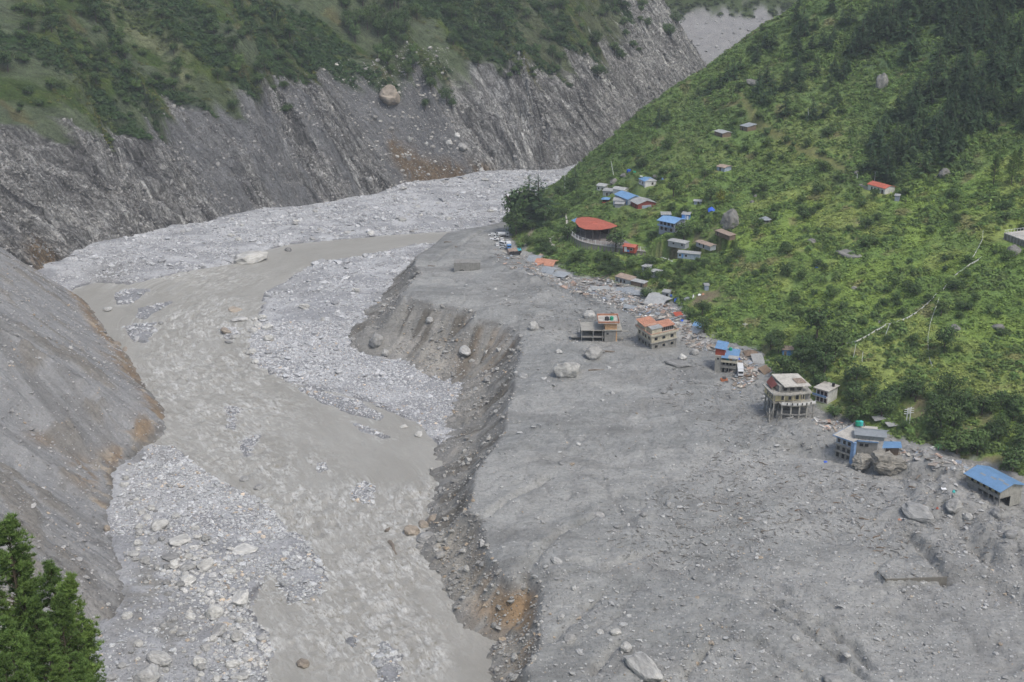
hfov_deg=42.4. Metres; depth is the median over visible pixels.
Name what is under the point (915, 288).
shrub
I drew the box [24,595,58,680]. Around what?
pine tree
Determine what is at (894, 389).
broadleaf tree
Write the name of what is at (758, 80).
conifer
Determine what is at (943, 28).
conifer
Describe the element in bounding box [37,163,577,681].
ground
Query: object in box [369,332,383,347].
boulder
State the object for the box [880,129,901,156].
conifer
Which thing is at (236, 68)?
broadleaf tree
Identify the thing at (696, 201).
metal shed
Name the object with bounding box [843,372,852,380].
broadleaf tree
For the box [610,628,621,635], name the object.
boulder
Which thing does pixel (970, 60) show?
conifer
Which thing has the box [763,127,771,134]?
shrub
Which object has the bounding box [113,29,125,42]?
broadleaf tree
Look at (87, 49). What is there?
broadleaf tree
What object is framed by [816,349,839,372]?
broadleaf tree
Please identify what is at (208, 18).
broadleaf tree
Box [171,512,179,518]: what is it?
boulder
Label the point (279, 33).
shrub
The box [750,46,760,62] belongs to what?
conifer
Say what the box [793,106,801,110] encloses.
shrub
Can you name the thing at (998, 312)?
shrub
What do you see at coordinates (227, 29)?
broadleaf tree
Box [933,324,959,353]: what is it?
broadleaf tree
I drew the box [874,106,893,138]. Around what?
conifer
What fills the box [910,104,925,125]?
conifer
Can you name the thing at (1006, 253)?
shrub
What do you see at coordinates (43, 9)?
broadleaf tree
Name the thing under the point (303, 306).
boulder
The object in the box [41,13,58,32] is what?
broadleaf tree
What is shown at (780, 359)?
broadleaf tree
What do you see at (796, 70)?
conifer
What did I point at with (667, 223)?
blue house
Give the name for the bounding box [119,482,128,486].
boulder
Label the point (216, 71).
broadleaf tree
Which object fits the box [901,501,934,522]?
boulder
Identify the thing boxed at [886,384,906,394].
broadleaf tree
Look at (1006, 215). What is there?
shrub
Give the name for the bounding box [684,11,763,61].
gravel
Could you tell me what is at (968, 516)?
boulder
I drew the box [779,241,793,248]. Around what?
shrub
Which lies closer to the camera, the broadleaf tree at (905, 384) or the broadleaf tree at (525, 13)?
the broadleaf tree at (905, 384)
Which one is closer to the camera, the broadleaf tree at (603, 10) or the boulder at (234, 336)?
the boulder at (234, 336)
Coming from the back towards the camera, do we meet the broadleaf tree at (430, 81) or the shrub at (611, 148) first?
the broadleaf tree at (430, 81)
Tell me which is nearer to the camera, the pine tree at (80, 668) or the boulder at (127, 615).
the pine tree at (80, 668)
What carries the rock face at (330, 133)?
on the mountain
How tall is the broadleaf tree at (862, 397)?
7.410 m
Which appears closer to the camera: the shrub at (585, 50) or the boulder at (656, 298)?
the boulder at (656, 298)
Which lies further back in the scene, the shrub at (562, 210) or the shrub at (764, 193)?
the shrub at (562, 210)
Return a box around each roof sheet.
[527,255,541,261]
[535,258,558,265]
[540,266,558,273]
[553,270,569,277]
[590,286,611,289]
[615,287,634,292]
[623,304,637,308]
[625,289,642,295]
[673,312,682,316]
[690,326,701,333]
[750,353,764,363]
[758,365,771,374]
[872,414,888,420]
[885,422,899,426]
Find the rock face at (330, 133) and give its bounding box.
[0,0,705,264]
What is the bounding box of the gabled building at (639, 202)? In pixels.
[629,196,656,208]
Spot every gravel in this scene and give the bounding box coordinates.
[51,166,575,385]
[95,462,402,681]
[105,320,461,539]
[322,41,482,185]
[348,248,545,681]
[450,281,1023,681]
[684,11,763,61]
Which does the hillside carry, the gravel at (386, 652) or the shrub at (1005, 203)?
the shrub at (1005, 203)
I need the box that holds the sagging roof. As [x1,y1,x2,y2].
[743,350,757,355]
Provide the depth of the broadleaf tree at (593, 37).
1073.27 m
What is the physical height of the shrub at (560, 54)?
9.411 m
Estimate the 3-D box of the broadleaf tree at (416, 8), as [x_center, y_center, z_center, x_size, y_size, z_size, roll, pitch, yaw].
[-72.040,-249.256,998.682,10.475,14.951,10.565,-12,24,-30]
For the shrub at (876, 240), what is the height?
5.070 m
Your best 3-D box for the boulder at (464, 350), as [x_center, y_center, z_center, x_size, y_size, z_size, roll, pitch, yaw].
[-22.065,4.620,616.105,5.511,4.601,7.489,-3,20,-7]
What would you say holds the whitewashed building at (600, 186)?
on the hillside
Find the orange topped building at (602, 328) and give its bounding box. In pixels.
[570,314,627,341]
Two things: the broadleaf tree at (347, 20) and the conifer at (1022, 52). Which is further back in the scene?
the broadleaf tree at (347, 20)
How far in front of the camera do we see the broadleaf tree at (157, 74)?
876.50 m
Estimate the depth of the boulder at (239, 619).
424.95 m
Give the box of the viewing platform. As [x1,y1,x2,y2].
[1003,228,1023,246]
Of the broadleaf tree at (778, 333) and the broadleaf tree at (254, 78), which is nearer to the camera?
the broadleaf tree at (778, 333)
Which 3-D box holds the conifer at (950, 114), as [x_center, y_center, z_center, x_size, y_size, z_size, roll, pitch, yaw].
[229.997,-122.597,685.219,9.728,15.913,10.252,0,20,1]
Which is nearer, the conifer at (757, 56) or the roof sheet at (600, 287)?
the roof sheet at (600, 287)
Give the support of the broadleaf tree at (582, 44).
on the mountain
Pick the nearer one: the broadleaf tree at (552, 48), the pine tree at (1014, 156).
the pine tree at (1014, 156)
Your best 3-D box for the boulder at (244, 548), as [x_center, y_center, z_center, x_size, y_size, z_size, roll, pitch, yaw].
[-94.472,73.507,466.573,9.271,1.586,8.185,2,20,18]
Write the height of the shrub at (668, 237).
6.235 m
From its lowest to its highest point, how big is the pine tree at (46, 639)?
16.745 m
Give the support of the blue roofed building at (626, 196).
on the hillside
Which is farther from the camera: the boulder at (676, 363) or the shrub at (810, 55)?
the shrub at (810, 55)
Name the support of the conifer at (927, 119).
on the hillside
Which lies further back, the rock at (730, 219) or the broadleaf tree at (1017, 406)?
the rock at (730, 219)
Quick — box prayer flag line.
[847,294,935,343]
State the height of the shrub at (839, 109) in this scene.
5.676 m
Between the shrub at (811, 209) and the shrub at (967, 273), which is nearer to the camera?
the shrub at (967, 273)
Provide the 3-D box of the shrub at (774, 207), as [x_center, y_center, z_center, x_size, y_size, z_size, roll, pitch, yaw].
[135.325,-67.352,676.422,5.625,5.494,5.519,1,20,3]
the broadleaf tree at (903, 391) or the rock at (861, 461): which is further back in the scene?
the broadleaf tree at (903, 391)
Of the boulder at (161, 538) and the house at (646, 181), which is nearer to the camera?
the boulder at (161, 538)
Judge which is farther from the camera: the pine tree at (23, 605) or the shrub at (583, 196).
the shrub at (583, 196)
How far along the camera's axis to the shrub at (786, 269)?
611.12 m
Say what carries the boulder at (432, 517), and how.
on the terrace
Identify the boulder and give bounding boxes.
[102,307,111,310]
[104,525,109,531]
[106,673,118,680]
[117,662,126,668]
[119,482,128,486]
[122,611,132,619]
[128,550,139,556]
[131,663,160,681]
[132,556,139,561]
[133,539,142,545]
[133,639,142,646]
[134,523,142,528]
[135,529,142,535]
[138,509,145,514]
[140,556,150,563]
[143,514,150,519]
[146,650,172,664]
[147,505,155,510]
[148,539,156,544]
[150,518,169,531]
[154,564,160,570]
[158,536,164,540]
[158,622,167,628]
[159,659,171,666]
[161,552,180,560]
[163,564,169,569]
[163,579,170,584]
[163,667,168,672]
[164,591,171,595]
[169,534,190,545]
[169,559,178,568]
[169,615,176,621]
[169,628,177,632]
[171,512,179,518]
[175,581,184,587]
[176,630,187,636]
[179,563,193,571]
[179,574,195,585]
[183,553,192,559]
[185,613,194,619]
[191,525,199,529]
[192,534,201,538]
[192,655,206,666]
[193,677,200,681]
[196,663,205,670]
[197,557,213,572]
[200,644,210,651]
[201,534,210,541]
[205,603,223,618]
[209,634,217,641]
[211,623,225,636]
[212,674,220,681]
[220,327,230,333]
[225,568,235,573]
[225,659,238,668]
[228,306,242,312]
[230,316,247,321]
[230,334,240,338]
[230,630,242,641]
[230,672,248,680]
[232,543,257,553]
[232,590,248,605]
[233,250,267,264]
[234,616,243,622]
[236,557,243,562]
[239,476,248,481]
[241,655,248,662]
[245,348,256,353]
[247,327,257,332]
[251,359,258,363]
[254,321,260,327]
[254,484,263,490]
[256,633,266,640]
[258,314,266,318]
[261,323,272,329]
[263,334,273,340]
[296,658,309,668]
[298,304,309,308]
[351,288,359,291]
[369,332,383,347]
[379,84,399,105]
[382,349,388,355]
[404,525,419,535]
[415,431,422,436]
[415,544,422,548]
[416,531,434,543]
[418,520,428,527]
[426,317,432,322]
[427,514,436,522]
[454,132,459,138]
[457,143,466,150]
[459,345,470,355]
[483,376,489,382]
[518,373,527,377]
[528,321,538,330]
[551,556,561,563]
[553,362,579,377]
[557,614,563,619]
[564,634,576,644]
[583,310,595,318]
[584,345,602,359]
[594,511,604,516]
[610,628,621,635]
[620,641,631,652]
[623,651,663,681]
[640,511,646,516]
[643,292,671,304]
[664,359,691,367]
[665,500,670,506]
[679,354,686,359]
[689,348,698,354]
[791,634,799,641]
[822,673,842,681]
[844,652,850,657]
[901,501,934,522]
[945,498,962,512]
[963,513,972,520]
[990,508,1001,519]
[1004,529,1017,538]
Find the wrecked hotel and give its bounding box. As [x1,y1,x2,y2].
[762,373,815,422]
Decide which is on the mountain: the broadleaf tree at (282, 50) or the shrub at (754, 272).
the broadleaf tree at (282, 50)
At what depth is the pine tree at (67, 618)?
142.06 m
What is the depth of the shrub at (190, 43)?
899.29 m
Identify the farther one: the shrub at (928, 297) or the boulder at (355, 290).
the boulder at (355, 290)
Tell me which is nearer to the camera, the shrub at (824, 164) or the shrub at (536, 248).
the shrub at (824, 164)
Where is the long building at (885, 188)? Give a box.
[859,181,894,193]
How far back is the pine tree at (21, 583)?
152.83 m
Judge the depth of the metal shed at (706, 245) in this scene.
667.58 m
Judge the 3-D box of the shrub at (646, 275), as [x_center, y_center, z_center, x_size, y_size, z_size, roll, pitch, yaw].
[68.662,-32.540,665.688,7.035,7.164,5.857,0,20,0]
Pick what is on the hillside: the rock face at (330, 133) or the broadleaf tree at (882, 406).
the broadleaf tree at (882, 406)
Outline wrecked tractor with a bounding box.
[720,376,727,381]
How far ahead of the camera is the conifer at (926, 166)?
652.00 m
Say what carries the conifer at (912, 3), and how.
on the hillside
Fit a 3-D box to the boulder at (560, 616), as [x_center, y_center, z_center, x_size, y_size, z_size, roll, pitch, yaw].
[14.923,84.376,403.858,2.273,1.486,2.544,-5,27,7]
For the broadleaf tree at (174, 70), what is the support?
on the mountain
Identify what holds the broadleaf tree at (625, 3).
on the mountain
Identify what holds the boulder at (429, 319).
on the terrace
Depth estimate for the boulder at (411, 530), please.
478.58 m
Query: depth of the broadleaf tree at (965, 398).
501.34 m
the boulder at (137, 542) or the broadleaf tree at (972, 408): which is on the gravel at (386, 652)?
the boulder at (137, 542)
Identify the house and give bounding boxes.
[638,176,656,187]
[657,215,684,233]
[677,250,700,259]
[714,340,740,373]
[812,381,839,403]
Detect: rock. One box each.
[610,178,616,184]
[720,208,738,229]
[746,79,755,85]
[836,249,861,258]
[851,452,871,471]
[871,449,906,476]
[876,72,887,88]
[938,168,949,177]
[951,324,960,330]
[991,324,1004,329]
[1007,244,1021,256]
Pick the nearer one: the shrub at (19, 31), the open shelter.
the open shelter
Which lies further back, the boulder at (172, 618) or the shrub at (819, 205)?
the shrub at (819, 205)
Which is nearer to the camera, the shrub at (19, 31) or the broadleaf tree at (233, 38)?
the shrub at (19, 31)
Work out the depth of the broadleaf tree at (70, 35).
868.20 m
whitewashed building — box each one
[596,183,610,190]
[602,188,612,195]
[612,186,628,193]
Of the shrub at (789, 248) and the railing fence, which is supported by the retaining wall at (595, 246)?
the railing fence
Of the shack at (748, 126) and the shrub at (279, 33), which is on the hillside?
the shack at (748, 126)
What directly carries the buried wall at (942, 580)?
on the terrace
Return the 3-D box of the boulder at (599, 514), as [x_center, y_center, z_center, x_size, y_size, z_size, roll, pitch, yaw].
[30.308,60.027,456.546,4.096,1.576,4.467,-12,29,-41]
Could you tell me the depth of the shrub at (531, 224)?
768.09 m
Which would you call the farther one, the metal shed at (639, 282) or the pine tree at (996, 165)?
the metal shed at (639, 282)
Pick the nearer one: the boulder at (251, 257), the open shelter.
the open shelter
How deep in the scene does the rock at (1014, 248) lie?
573.92 m
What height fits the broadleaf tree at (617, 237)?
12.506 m
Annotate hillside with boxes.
[499,0,1023,472]
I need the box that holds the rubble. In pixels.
[493,249,973,479]
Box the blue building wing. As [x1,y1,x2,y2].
[854,426,901,454]
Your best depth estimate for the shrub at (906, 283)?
574.18 m
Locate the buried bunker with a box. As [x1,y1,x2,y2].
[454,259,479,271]
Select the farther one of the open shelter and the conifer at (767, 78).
the conifer at (767, 78)
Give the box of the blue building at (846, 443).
[833,424,871,463]
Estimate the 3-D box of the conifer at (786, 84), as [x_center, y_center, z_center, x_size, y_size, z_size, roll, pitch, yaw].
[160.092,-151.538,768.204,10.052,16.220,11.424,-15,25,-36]
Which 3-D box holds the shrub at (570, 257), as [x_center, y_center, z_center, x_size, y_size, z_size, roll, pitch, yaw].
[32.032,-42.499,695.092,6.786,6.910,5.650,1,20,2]
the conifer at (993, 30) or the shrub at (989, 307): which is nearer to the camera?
the shrub at (989, 307)
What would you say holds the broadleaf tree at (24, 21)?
on the mountain
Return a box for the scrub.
[0,0,635,151]
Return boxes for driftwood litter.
[482,282,1023,570]
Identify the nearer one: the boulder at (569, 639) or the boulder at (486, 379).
the boulder at (569, 639)
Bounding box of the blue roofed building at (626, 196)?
[614,190,638,204]
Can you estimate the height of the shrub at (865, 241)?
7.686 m
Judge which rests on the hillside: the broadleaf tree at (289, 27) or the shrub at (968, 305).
the shrub at (968, 305)
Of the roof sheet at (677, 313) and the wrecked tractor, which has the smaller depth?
the wrecked tractor
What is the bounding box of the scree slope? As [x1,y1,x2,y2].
[0,247,165,675]
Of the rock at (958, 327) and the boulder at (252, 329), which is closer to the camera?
the rock at (958, 327)
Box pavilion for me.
[601,197,609,202]
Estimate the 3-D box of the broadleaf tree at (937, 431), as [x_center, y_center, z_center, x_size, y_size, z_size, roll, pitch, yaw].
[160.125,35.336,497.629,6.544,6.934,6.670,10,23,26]
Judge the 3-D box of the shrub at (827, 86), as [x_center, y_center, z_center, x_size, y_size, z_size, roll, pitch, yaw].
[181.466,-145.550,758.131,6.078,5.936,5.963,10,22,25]
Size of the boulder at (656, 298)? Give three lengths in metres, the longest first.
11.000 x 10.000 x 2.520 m
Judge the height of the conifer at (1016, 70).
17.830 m
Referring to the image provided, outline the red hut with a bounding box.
[622,243,637,252]
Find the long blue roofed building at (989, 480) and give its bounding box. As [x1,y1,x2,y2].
[964,465,1023,506]
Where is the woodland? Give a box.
[665,0,796,16]
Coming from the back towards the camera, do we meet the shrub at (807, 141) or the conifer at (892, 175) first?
the shrub at (807, 141)
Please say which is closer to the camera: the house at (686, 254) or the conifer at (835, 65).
the house at (686, 254)
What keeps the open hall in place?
on the hillside
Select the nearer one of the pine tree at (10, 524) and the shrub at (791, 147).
the pine tree at (10, 524)
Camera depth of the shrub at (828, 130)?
719.05 m
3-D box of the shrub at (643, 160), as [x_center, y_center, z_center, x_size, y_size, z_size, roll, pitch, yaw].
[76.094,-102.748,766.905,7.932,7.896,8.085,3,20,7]
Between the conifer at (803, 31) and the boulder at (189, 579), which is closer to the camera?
the boulder at (189, 579)
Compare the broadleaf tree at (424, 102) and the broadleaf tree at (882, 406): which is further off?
the broadleaf tree at (424, 102)
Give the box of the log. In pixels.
[388,540,396,554]
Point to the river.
(196, 372)
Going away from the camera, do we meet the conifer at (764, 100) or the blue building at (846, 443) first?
the blue building at (846, 443)
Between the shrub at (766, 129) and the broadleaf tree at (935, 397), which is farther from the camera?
the shrub at (766, 129)
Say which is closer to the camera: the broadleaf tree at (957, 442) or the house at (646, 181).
the broadleaf tree at (957, 442)
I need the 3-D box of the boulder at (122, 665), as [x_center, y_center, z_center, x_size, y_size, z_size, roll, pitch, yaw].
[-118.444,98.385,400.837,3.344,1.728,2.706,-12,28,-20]
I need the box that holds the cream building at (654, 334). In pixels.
[635,316,678,349]
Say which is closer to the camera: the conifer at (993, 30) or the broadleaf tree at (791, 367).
the broadleaf tree at (791, 367)
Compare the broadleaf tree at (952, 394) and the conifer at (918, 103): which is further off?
the conifer at (918, 103)
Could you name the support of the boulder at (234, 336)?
in the river
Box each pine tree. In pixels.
[0,511,42,655]
[0,546,44,670]
[0,615,37,681]
[0,652,20,681]
[13,638,43,681]
[14,576,40,673]
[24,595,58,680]
[30,617,72,681]
[33,558,81,667]
[46,591,92,679]
[47,653,75,681]
[50,570,105,680]
[66,676,74,681]
[69,650,98,681]
[77,616,106,681]
[989,155,1000,183]
[1006,150,1020,184]
[1016,147,1023,168]
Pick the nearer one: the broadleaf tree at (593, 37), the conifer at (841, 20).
the conifer at (841, 20)
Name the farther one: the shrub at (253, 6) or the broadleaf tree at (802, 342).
the shrub at (253, 6)
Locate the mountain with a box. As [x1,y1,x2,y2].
[0,0,706,269]
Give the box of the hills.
[665,0,796,63]
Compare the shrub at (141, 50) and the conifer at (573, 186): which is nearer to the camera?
the conifer at (573, 186)
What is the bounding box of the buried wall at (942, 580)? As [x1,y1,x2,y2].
[877,571,946,585]
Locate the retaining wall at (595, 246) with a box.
[567,233,645,256]
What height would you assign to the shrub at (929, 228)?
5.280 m
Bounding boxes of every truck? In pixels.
[498,232,508,236]
[506,241,510,248]
[507,247,521,254]
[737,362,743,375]
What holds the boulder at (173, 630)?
on the gravel at (386, 652)
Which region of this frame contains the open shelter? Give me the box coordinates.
[759,216,770,223]
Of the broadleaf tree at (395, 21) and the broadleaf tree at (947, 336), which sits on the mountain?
the broadleaf tree at (395, 21)
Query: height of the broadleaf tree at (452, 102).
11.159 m
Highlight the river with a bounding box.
[72,232,497,681]
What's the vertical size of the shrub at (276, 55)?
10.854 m
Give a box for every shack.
[714,129,730,137]
[717,164,730,171]
[739,122,756,131]
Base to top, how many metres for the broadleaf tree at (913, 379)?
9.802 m
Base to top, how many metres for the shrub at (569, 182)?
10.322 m
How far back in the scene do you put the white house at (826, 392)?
529.93 m
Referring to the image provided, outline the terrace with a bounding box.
[348,222,1023,681]
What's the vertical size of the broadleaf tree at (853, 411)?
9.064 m
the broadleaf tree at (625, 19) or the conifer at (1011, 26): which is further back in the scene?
the broadleaf tree at (625, 19)
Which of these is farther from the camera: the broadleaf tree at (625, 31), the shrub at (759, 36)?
the broadleaf tree at (625, 31)
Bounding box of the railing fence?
[572,231,645,250]
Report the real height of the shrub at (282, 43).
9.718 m
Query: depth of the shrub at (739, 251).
647.48 m
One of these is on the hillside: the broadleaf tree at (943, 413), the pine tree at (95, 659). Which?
the broadleaf tree at (943, 413)
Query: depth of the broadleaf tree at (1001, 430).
488.24 m
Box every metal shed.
[613,197,625,205]
[614,201,624,207]
[615,273,635,284]
[630,278,647,287]
[642,263,651,271]
[651,269,663,277]
[660,211,671,216]
[662,289,670,296]
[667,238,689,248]
[681,211,691,219]
[693,199,701,204]
[695,240,715,250]
[703,283,709,290]
[715,229,736,240]
[782,345,793,355]
[894,193,900,200]
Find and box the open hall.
[571,217,642,250]
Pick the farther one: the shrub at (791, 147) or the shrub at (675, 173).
the shrub at (675, 173)
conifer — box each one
[501,175,540,229]
[517,174,559,228]
[567,167,580,192]
[653,106,667,126]
[664,105,670,119]
[703,74,713,93]
[716,72,724,88]
[721,63,733,80]
[728,58,739,79]
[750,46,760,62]
[753,69,767,90]
[753,78,764,96]
[760,89,769,104]
[761,32,768,49]
[761,62,772,83]
[766,72,778,94]
[767,26,777,50]
[776,67,792,91]
[777,92,792,116]
[790,3,800,20]
[791,22,802,40]
[791,35,802,55]
[792,0,802,9]
[792,61,805,81]
[792,66,807,84]
[797,16,809,36]
[798,3,809,24]
[800,45,808,62]
[805,31,817,49]
[805,96,818,120]
[809,57,821,77]
[810,13,820,28]
[818,27,827,45]
[819,106,827,118]
[824,0,837,12]
[824,36,832,50]
[826,0,833,12]
[829,55,837,73]
[830,86,844,106]
[831,24,837,41]
[833,64,839,77]
[836,62,848,80]
[838,8,845,23]
[843,2,854,24]
[844,31,857,56]
[844,55,852,71]
[852,16,868,46]
[859,24,877,56]
[861,144,879,173]
[862,0,876,30]
[865,116,885,147]
[867,120,886,154]
[868,0,882,23]
[872,0,894,23]
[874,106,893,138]
[878,139,886,156]
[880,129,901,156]
[881,0,902,25]
[885,161,898,182]
[889,89,908,120]
[889,142,897,161]
[898,0,909,8]
[898,15,912,40]
[899,30,920,62]
[899,130,919,163]
[901,0,920,16]
[903,88,926,119]
[905,28,922,55]
[907,70,927,101]
[909,92,926,119]
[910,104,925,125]
[914,144,935,174]
[917,117,930,139]
[920,105,933,122]
[922,80,933,103]
[924,117,946,147]
[925,104,943,136]
[927,109,940,129]
[928,38,949,73]
[933,58,953,92]
[934,10,944,30]
[935,5,952,33]
[936,2,948,20]
[937,134,959,166]
[939,146,949,161]
[942,56,963,88]
[944,122,964,154]
[947,90,960,115]
[956,125,970,150]
[957,48,978,76]
[959,44,977,71]
[961,56,971,83]
[969,104,985,132]
[979,0,996,14]
[981,108,992,128]
[986,17,1000,40]
[987,46,1004,80]
[988,112,1001,131]
[999,9,1017,40]
[1004,47,1023,73]
[1004,56,1023,87]
[1005,74,1017,94]
[1008,13,1023,46]
[1009,88,1023,117]
[1013,42,1023,63]
[1015,113,1023,131]
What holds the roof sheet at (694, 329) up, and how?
on the terrace
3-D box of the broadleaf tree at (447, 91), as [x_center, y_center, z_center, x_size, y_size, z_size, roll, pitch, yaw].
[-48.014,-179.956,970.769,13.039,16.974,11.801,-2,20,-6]
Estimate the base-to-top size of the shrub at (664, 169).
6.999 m
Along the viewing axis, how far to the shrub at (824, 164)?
687.87 m
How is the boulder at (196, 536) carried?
on the gravel at (386, 652)
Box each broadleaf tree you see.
[0,49,17,71]
[19,16,35,31]
[23,3,37,16]
[38,6,47,16]
[39,23,48,31]
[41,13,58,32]
[44,76,57,88]
[52,13,59,20]
[66,31,74,38]
[75,54,88,67]
[79,0,93,4]
[82,46,90,55]
[85,2,103,21]
[89,70,101,83]
[98,2,109,8]
[98,8,110,20]
[99,50,111,62]
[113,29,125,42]
[118,45,129,57]
[120,44,129,55]
[130,79,141,91]
[150,71,161,79]
[167,43,177,51]
[168,77,179,90]
[169,56,184,68]
[170,66,181,78]
[196,5,204,11]
[204,12,217,23]
[207,21,219,34]
[212,68,223,77]
[223,26,232,34]
[227,35,239,49]
[230,61,241,71]
[234,53,244,64]
[251,74,259,80]
[261,22,271,33]
[273,47,285,59]
[284,23,295,36]
[284,58,293,64]
[284,69,295,79]
[339,13,355,32]
[342,8,352,16]
[348,6,367,29]
[348,23,360,41]
[361,7,375,29]
[372,43,381,58]
[379,48,396,65]
[380,34,396,47]
[387,63,395,71]
[390,16,403,25]
[398,21,410,35]
[400,60,415,78]
[405,50,419,70]
[406,42,417,54]
[410,2,423,18]
[420,98,428,109]
[421,64,438,78]
[424,77,437,89]
[438,84,454,104]
[447,98,456,108]
[448,34,458,44]
[462,19,472,28]
[467,22,479,37]
[470,50,484,65]
[500,208,525,234]
[501,185,540,228]
[510,64,519,74]
[514,59,523,66]
[522,9,529,18]
[529,65,537,71]
[532,44,541,51]
[535,205,555,220]
[540,29,550,38]
[547,44,558,57]
[548,0,557,6]
[574,4,585,15]
[578,39,587,49]
[590,29,602,44]
[590,34,600,46]
[598,7,607,17]
[603,230,628,251]
[608,41,621,54]
[615,49,622,58]
[619,16,629,26]
[620,0,631,10]
[622,29,630,36]
[637,0,648,10]
[640,287,651,296]
[644,17,652,25]
[665,178,683,196]
[675,221,694,239]
[682,306,696,316]
[694,300,712,314]
[695,315,713,332]
[702,185,716,200]
[714,189,726,200]
[763,332,778,349]
[770,327,786,339]
[771,338,788,352]
[773,353,796,373]
[780,360,804,373]
[790,349,800,360]
[791,334,814,349]
[794,347,812,362]
[801,305,835,339]
[807,340,820,357]
[809,340,834,356]
[809,371,827,383]
[815,328,853,361]
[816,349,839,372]
[816,364,823,370]
[828,404,845,416]
[841,382,863,401]
[841,405,864,422]
[843,361,871,381]
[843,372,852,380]
[846,379,860,388]
[848,379,861,389]
[854,392,869,406]
[860,400,878,417]
[861,383,879,397]
[872,396,895,415]
[875,389,898,410]
[883,384,903,397]
[885,395,900,407]
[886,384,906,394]
[899,418,908,429]
[901,374,923,396]
[903,378,922,397]
[907,381,929,401]
[923,397,960,429]
[926,391,944,406]
[928,426,946,437]
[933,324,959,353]
[934,300,949,315]
[934,369,965,396]
[938,425,973,454]
[945,388,973,410]
[945,405,966,427]
[950,390,974,402]
[953,417,965,426]
[955,401,970,412]
[961,424,993,449]
[964,401,979,415]
[969,433,992,455]
[971,390,998,414]
[983,402,999,413]
[986,400,1001,414]
[986,413,1010,432]
[990,422,1011,441]
[992,390,1011,404]
[996,445,1023,471]
[1006,389,1023,405]
[1006,409,1021,420]
[1009,423,1023,443]
[1010,397,1023,412]
[1014,441,1023,453]
[1017,414,1023,424]
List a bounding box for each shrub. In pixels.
[12,28,28,36]
[15,2,24,9]
[16,53,29,61]
[17,54,30,60]
[20,84,35,93]
[33,97,44,103]
[56,81,67,87]
[91,25,102,31]
[93,49,102,54]
[122,96,130,101]
[138,48,147,53]
[163,77,173,85]
[174,95,186,102]
[185,40,196,46]
[203,7,211,12]
[213,45,224,53]
[227,99,239,109]
[247,7,258,15]
[248,5,258,13]
[253,61,264,68]
[271,50,287,59]
[273,30,286,36]
[278,39,290,47]
[278,81,288,86]
[280,103,292,110]
[308,74,316,78]
[440,2,454,9]
[486,7,501,16]
[512,3,523,9]
[512,43,524,52]
[520,235,532,245]
[527,222,536,229]
[531,2,543,8]
[532,237,542,243]
[534,246,541,250]
[539,242,551,249]
[540,237,550,241]
[543,32,555,41]
[544,243,556,252]
[553,30,568,39]
[553,186,563,192]
[554,51,566,58]
[555,206,568,216]
[556,0,569,8]
[558,224,579,239]
[563,177,577,186]
[567,253,577,260]
[571,250,583,258]
[577,192,587,199]
[580,48,588,55]
[590,65,608,77]
[594,251,606,260]
[599,4,614,14]
[602,144,616,151]
[604,252,615,260]
[609,257,621,266]
[615,265,624,270]
[620,149,628,156]
[626,259,637,267]
[628,40,637,46]
[628,147,637,154]
[632,270,641,275]
[636,157,649,166]
[641,266,653,274]
[642,254,657,263]
[642,269,652,279]
[646,231,656,238]
[653,271,663,277]
[656,280,665,286]
[658,166,668,172]
[662,137,674,147]
[663,23,673,29]
[664,26,675,35]
[664,234,674,239]
[667,202,676,210]
[668,11,685,23]
[669,275,680,284]
[670,171,679,176]
[676,271,684,276]
[678,278,686,283]
[679,205,689,214]
[682,260,695,268]
[690,244,700,250]
[694,225,704,234]
[699,168,709,176]
[700,258,709,265]
[723,256,733,263]
[730,246,744,255]
[733,82,744,88]
[736,63,744,69]
[736,109,746,116]
[740,144,748,150]
[749,187,759,191]
[750,270,760,275]
[752,228,759,233]
[754,112,764,117]
[755,32,766,39]
[755,218,764,225]
[758,182,770,190]
[758,191,768,197]
[758,265,767,272]
[761,139,771,145]
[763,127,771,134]
[764,94,776,102]
[764,151,775,159]
[771,204,780,210]
[779,135,791,143]
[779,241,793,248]
[780,264,792,275]
[781,245,794,253]
[787,145,795,150]
[788,294,801,302]
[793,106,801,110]
[794,82,808,92]
[794,269,808,278]
[795,309,804,314]
[796,202,806,210]
[797,196,806,200]
[798,208,811,218]
[802,138,813,145]
[803,50,816,60]
[806,206,815,213]
[810,182,825,192]
[811,259,823,265]
[811,289,819,293]
[814,201,823,207]
[818,161,833,171]
[819,263,828,269]
[822,125,836,134]
[824,82,833,89]
[826,286,841,297]
[837,107,846,112]
[838,175,846,180]
[839,300,848,308]
[846,224,853,230]
[858,199,867,207]
[858,217,874,228]
[859,235,875,245]
[870,188,880,195]
[871,237,879,245]
[872,213,882,219]
[878,297,888,304]
[882,334,893,340]
[890,292,901,299]
[896,307,908,314]
[901,187,910,192]
[901,279,915,288]
[907,284,921,294]
[908,333,920,340]
[911,341,919,346]
[923,293,935,301]
[923,349,935,357]
[925,226,935,232]
[939,346,949,352]
[940,253,949,260]
[945,187,959,197]
[947,279,965,287]
[948,202,960,209]
[951,213,964,220]
[954,345,962,350]
[955,300,965,308]
[956,311,963,318]
[960,253,975,261]
[961,270,972,275]
[962,300,975,309]
[969,292,980,301]
[984,303,994,310]
[994,309,1003,316]
[994,327,1009,334]
[998,198,1014,209]
[1000,211,1013,219]
[1001,248,1015,260]
[1018,223,1023,230]
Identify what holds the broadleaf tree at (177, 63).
on the mountain

